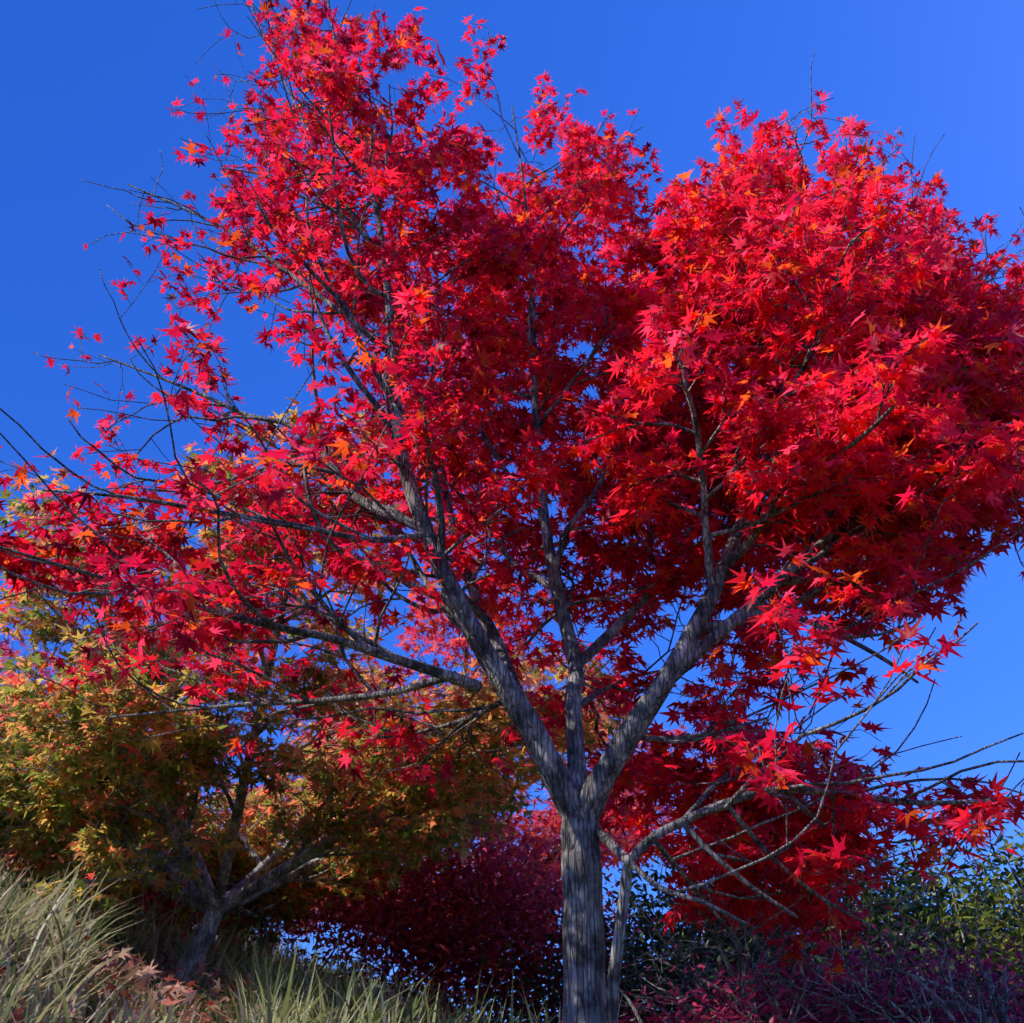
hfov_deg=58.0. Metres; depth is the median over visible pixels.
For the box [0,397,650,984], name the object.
maple
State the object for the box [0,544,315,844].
maple
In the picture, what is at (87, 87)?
sky
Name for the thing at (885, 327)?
maple
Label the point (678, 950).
bare shrub
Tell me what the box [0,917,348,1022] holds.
shrub
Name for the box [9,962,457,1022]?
ground
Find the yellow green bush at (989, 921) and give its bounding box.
[850,823,1023,1017]
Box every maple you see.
[0,0,1023,1022]
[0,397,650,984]
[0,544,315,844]
[226,510,714,1015]
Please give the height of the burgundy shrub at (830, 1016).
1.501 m
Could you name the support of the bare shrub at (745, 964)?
on the ground at (85, 1021)
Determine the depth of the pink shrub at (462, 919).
6.45 m
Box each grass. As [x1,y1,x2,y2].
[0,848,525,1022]
[0,850,706,1022]
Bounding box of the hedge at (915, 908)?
[382,820,1023,1022]
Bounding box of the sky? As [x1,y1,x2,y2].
[0,0,1023,1022]
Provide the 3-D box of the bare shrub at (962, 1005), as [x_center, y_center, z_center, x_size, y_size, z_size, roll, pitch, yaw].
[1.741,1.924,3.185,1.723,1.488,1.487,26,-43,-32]
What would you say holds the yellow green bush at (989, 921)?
on the ground at (85, 1021)
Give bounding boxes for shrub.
[0,792,349,967]
[0,917,348,1022]
[230,797,678,1022]
[542,898,1023,1022]
[605,872,1020,1022]
[620,863,956,1022]
[742,850,1023,1022]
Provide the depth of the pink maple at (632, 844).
7.85 m
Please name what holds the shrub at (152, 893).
on the ground at (85, 1021)
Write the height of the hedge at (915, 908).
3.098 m
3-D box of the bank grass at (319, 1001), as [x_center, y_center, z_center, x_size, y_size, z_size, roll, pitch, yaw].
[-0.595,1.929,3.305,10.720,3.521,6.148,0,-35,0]

